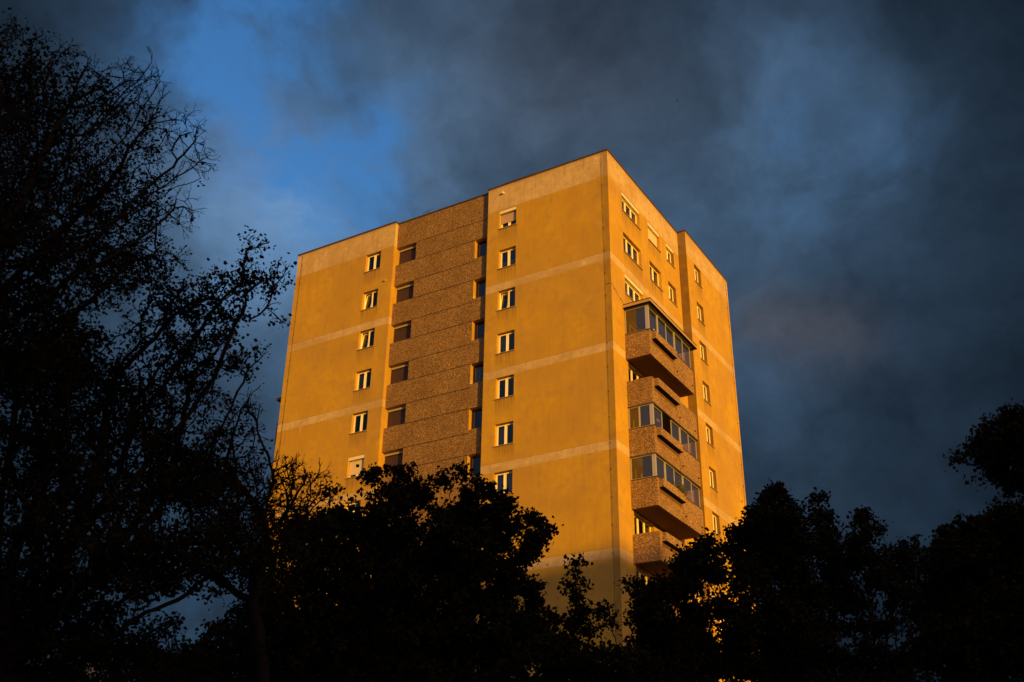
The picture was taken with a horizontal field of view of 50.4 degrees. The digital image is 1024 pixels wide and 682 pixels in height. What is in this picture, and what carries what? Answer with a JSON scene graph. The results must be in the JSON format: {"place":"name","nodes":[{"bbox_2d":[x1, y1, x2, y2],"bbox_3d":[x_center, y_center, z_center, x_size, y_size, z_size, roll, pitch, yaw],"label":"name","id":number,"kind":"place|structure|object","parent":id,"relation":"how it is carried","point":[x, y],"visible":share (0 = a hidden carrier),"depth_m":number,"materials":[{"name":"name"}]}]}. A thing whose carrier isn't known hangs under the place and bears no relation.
{"place":"outdoors","nodes":[
{"label":"outdoors","id":0,"kind":"place"},
{"bbox_2d":[86,663,104,681],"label":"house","id":1,"kind":"structure","parent":0,"point":[92,671],"depth_m":48.35,"materials":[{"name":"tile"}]},
{"bbox_2d":[267,149,754,681],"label":"apartment tower","id":2,"kind":"structure","parent":0,"point":[505,335],"depth_m":62.81,"materials":[{"name":"paint"}]},
{"bbox_2d":[345,454,364,478],"bbox_3d":[-9.087,7.381,63.636,1.300,1.310,0.340,-15,-31,28],"label":"window","id":3,"kind":"structure","parent":2,"relation":"in","point":[355,460],"depth_m":63.74,"materials":[{"name":"white plastic"}]},
{"bbox_2d":[351,412,367,433],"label":"window","id":4,"kind":"structure","parent":2,"relation":"in","point":[361,421],"depth_m":65.10,"materials":[{"name":"white plastic"}]},
{"bbox_2d":[353,370,370,391],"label":"window","id":5,"kind":"structure","parent":2,"relation":"in","point":[361,384],"depth_m":66.49,"materials":[{"name":"white glass"}]},
{"bbox_2d":[357,329,374,350],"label":"window","id":6,"kind":"structure","parent":2,"relation":"in","point":[362,336],"depth_m":67.75,"materials":[{"name":"white plastic"}]},
{"bbox_2d":[360,290,377,310],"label":"window","id":7,"kind":"structure","parent":2,"relation":"in","point":[365,301],"depth_m":69.05,"materials":[{"name":"white plastic"}]},
{"bbox_2d":[364,253,380,272],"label":"window","id":8,"kind":"structure","parent":2,"relation":"in","point":[375,256],"depth_m":70.27,"materials":[{"name":"white plastic"}]},
{"bbox_2d":[384,450,402,469],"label":"window","id":9,"kind":"structure","parent":2,"relation":"in","point":[394,458],"depth_m":63.04,"materials":[{"name":"brown metal"}]},
{"bbox_2d":[387,406,405,427],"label":"window","id":10,"kind":"structure","parent":2,"relation":"in","point":[396,416],"depth_m":64.28,"materials":[{"name":"brown metal"}]},
{"bbox_2d":[390,363,408,383],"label":"window","id":11,"kind":"structure","parent":2,"relation":"in","point":[398,373],"depth_m":65.57,"materials":[{"name":"brown metal"}]},
{"bbox_2d":[393,322,410,342],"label":"window","id":12,"kind":"structure","parent":2,"relation":"in","point":[402,332],"depth_m":66.88,"materials":[{"name":"brown metal"}]},
{"bbox_2d":[396,283,413,302],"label":"window","id":13,"kind":"structure","parent":2,"relation":"in","point":[405,292],"depth_m":68.16,"materials":[{"name":"brown metal"}]},
{"bbox_2d":[399,245,415,263],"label":"window","id":14,"kind":"structure","parent":2,"relation":"in","point":[408,254],"depth_m":69.46,"materials":[{"name":"brown metal"}]},
{"bbox_2d":[470,455,480,472],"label":"window","id":15,"kind":"structure","parent":2,"relation":"in","point":[476,456],"depth_m":59.94,"materials":[{"name":"brown metal"}]},
{"bbox_2d":[471,408,481,428],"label":"window","id":16,"kind":"structure","parent":2,"relation":"in","point":[473,411],"depth_m":61.17,"materials":[{"name":"brown metal"}]},
{"bbox_2d":[473,363,483,382],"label":"window","id":17,"kind":"structure","parent":2,"relation":"in","point":[477,368],"depth_m":62.47,"materials":[{"name":"blue glass"}]},
{"bbox_2d":[474,320,484,339],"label":"window","id":18,"kind":"structure","parent":2,"relation":"in","point":[484,320],"depth_m":63.74,"materials":[{"name":"brown metal"}]},
{"bbox_2d":[476,279,485,297],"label":"window","id":19,"kind":"structure","parent":2,"relation":"in","point":[485,279],"depth_m":65.07,"materials":[{"name":"brown metal"}]},
{"bbox_2d":[477,240,486,257],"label":"window","id":20,"kind":"structure","parent":2,"relation":"in","point":[478,243],"depth_m":66.36,"materials":[{"name":"brown metal"}]},
{"bbox_2d":[493,422,512,446],"bbox_3d":[-0.369,5.088,58.968,1.274,1.322,0.416,-15,-31,28],"label":"window","id":21,"kind":"structure","parent":2,"relation":"in","point":[501,429],"depth_m":59.21,"materials":[{"name":"white glass"}]},
{"bbox_2d":[494,376,513,399],"bbox_3d":[-0.350,2.588,60.229,1.274,1.322,0.340,-15,-31,28],"label":"window","id":22,"kind":"structure","parent":2,"relation":"in","point":[506,379],"depth_m":60.40,"materials":[{"name":"white glass"}]},
{"bbox_2d":[495,471,512,494],"bbox_3d":[-0.409,7.573,57.678,1.274,1.322,0.417,-15,-31,28],"label":"window","id":23,"kind":"structure","parent":2,"relation":"in","point":[505,479],"depth_m":57.90,"materials":[{"name":"white glass"}]},
{"bbox_2d":[495,331,514,354],"bbox_3d":[-0.290,0.119,61.548,1.274,1.322,0.416,-15,-31,28],"label":"window","id":24,"kind":"structure","parent":2,"relation":"in","point":[503,339],"depth_m":61.77,"materials":[{"name":"white plastic"}]},
{"bbox_2d":[497,289,514,310],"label":"window","id":25,"kind":"structure","parent":2,"relation":"in","point":[501,298],"depth_m":63.04,"materials":[{"name":"white plastic"}]},
{"bbox_2d":[497,248,515,269],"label":"window","id":26,"kind":"structure","parent":2,"relation":"in","point":[508,263],"depth_m":64.26,"materials":[{"name":"white plastic"}]},
{"bbox_2d":[498,207,516,229],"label":"window","id":27,"kind":"structure","parent":2,"relation":"in","point":[508,215],"depth_m":65.50,"materials":[{"name":"white plastic"}]},
{"bbox_2d":[621,192,640,229],"bbox_3d":[6.948,-7.681,64.522,0.340,1.310,2.521,-15,-31,28],"label":"window","id":28,"kind":"structure","parent":2,"relation":"in","point":[626,203],"depth_m":64.71,"materials":[{"name":"white plastic"}]},
{"bbox_2d":[623,236,642,269],"bbox_3d":[6.909,-5.202,63.235,0.340,1.322,2.521,-15,-31,28],"label":"window","id":29,"kind":"structure","parent":2,"relation":"in","point":[626,241],"depth_m":63.45,"materials":[{"name":"white plastic"}]},
{"bbox_2d":[625,275,642,301],"bbox_3d":[6.869,-2.712,61.942,0.340,1.310,2.521,-15,-31,28],"label":"window","id":30,"kind":"structure","parent":2,"relation":"in","point":[628,282],"depth_m":62.17,"materials":[{"name":"white plastic"}]},
{"bbox_2d":[628,366,640,380],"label":"window","id":31,"kind":"structure","parent":2,"relation":"in","point":[637,376],"depth_m":59.31,"materials":[{"name":"white plastic"}]},
{"bbox_2d":[634,515,650,533],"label":"window","id":32,"kind":"structure","parent":2,"relation":"in","point":[643,523],"depth_m":55.75,"materials":[{"name":"white plastic"}]},
{"bbox_2d":[636,569,649,588],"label":"window","id":33,"kind":"structure","parent":2,"relation":"in","point":[639,573],"depth_m":54.45,"materials":[{"name":"white plastic"}]},
{"bbox_2d":[648,223,660,252],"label":"window","id":34,"kind":"structure","parent":2,"relation":"in","point":[653,235],"depth_m":67.15,"materials":[{"name":"white plastic"}]},
{"bbox_2d":[650,266,662,291],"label":"window","id":35,"kind":"structure","parent":2,"relation":"in","point":[652,269],"depth_m":65.87,"materials":[{"name":"white plastic"}]},
{"bbox_2d":[666,244,675,268],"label":"window","id":36,"kind":"structure","parent":2,"relation":"in","point":[669,251],"depth_m":69.08,"materials":[{"name":"white plastic"}]},
{"bbox_2d":[668,285,677,307],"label":"window","id":37,"kind":"structure","parent":2,"relation":"in","point":[672,301],"depth_m":67.80,"materials":[{"name":"white plastic"}]},
{"bbox_2d":[673,481,688,499],"bbox_3d":[8.855,7.819,56.898,0.675,0.903,2.218,-15,-31,28],"label":"balcony shrub","id":38,"kind":"object","parent":2,"relation":"on","point":[680,487],"visible":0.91,"depth_m":56.70,"materials":[{"name":"green plant"}]},
{"bbox_2d":[694,268,702,288],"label":"window","id":39,"kind":"structure","parent":2,"relation":"in","point":[694,268],"depth_m":71.31,"materials":[{"name":"white plastic"}]},
{"bbox_2d":[697,306,704,325],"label":"window","id":40,"kind":"structure","parent":2,"relation":"in","point":[697,306],"depth_m":70.05,"materials":[{"name":"white plastic"}]},
{"bbox_2d":[700,345,708,365],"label":"window","id":41,"kind":"structure","parent":2,"relation":"in","point":[700,345],"depth_m":68.80,"materials":[{"name":"white plastic"}]},
{"bbox_2d":[703,385,711,405],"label":"window","id":42,"kind":"structure","parent":2,"relation":"in","point":[703,385],"depth_m":67.47,"materials":[{"name":"white plastic"}]},
{"bbox_2d":[706,426,714,448],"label":"window","id":43,"kind":"structure","parent":2,"relation":"in","point":[706,426],"depth_m":66.18,"materials":[{"name":"white plastic"}]},
{"bbox_2d":[709,469,717,491],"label":"window","id":44,"kind":"structure","parent":2,"relation":"in","point":[712,486],"depth_m":64.90,"materials":[{"name":"white plastic"}]},
{"bbox_2d":[712,514,721,537],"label":"window","id":45,"kind":"structure","parent":2,"relation":"in","point":[712,514],"depth_m":63.64,"materials":[{"name":"white plastic"}]},
{"bbox_2d":[0,0,1023,681],"label":"sky","id":46,"kind":"structure","parent":0,"point":[851,171],"materials":[{"name":"blue"}]},
{"label":"ground","id":47,"kind":"structure","parent":0,"visible":0},
{"bbox_2d":[0,8,220,414],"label":"broadleaf tree","id":48,"kind":"object","parent":47,"relation":"on","point":[15,210],"visible":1,"depth_m":15.34,"materials":[{"name":"black plant"}]},
{"bbox_2d":[0,225,308,681],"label":"broadleaf tree","id":49,"kind":"object","parent":47,"relation":"on","point":[33,635],"visible":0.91,"depth_m":15.95,"materials":[{"name":"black plant"}]},
{"bbox_2d":[33,577,345,681],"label":"broadleaf tree","id":50,"kind":"object","parent":47,"relation":"on","point":[204,658],"visible":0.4,"depth_m":24.43,"materials":[{"name":"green plant"}]},
{"bbox_2d":[120,385,337,681],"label":"broadleaf tree","id":51,"kind":"object","parent":47,"relation":"on","point":[259,649],"visible":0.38,"depth_m":20.38,"materials":[{"name":"green plant"}]},
{"bbox_2d":[220,460,571,681],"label":"broadleaf tree","id":52,"kind":"object","parent":47,"relation":"on","point":[385,621],"visible":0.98,"depth_m":24.12,"materials":[{"name":"black plant"}]},
{"bbox_2d":[475,552,671,681],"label":"broadleaf tree","id":53,"kind":"object","parent":47,"relation":"on","point":[585,663],"visible":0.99,"depth_m":21.74,"materials":[{"name":"green plant"}]},
{"bbox_2d":[613,527,772,681],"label":"broadleaf tree","id":54,"kind":"object","parent":47,"relation":"on","point":[687,646],"visible":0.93,"depth_m":23.17,"materials":[{"name":"black plant"}]},
{"bbox_2d":[716,478,842,681],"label":"broadleaf tree","id":55,"kind":"object","parent":47,"relation":"on","point":[776,535],"visible":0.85,"depth_m":26.04,"materials":[{"name":"green plant"}]},
{"bbox_2d":[792,487,949,681],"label":"broadleaf tree","id":56,"kind":"object","parent":47,"relation":"on","point":[845,599],"visible":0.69,"depth_m":27.66,"materials":[{"name":"black plant"}]},
{"bbox_2d":[890,495,1023,681],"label":"broadleaf tree","id":57,"kind":"object","parent":47,"relation":"on","point":[973,566],"visible":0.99,"depth_m":21.17,"materials":[{"name":"black plant"}]},
{"bbox_2d":[943,398,1023,550],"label":"broadleaf tree","id":58,"kind":"object","parent":47,"relation":"on","point":[991,453],"visible":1,"depth_m":14.01,"materials":[{"name":"black plant"}]}
]}

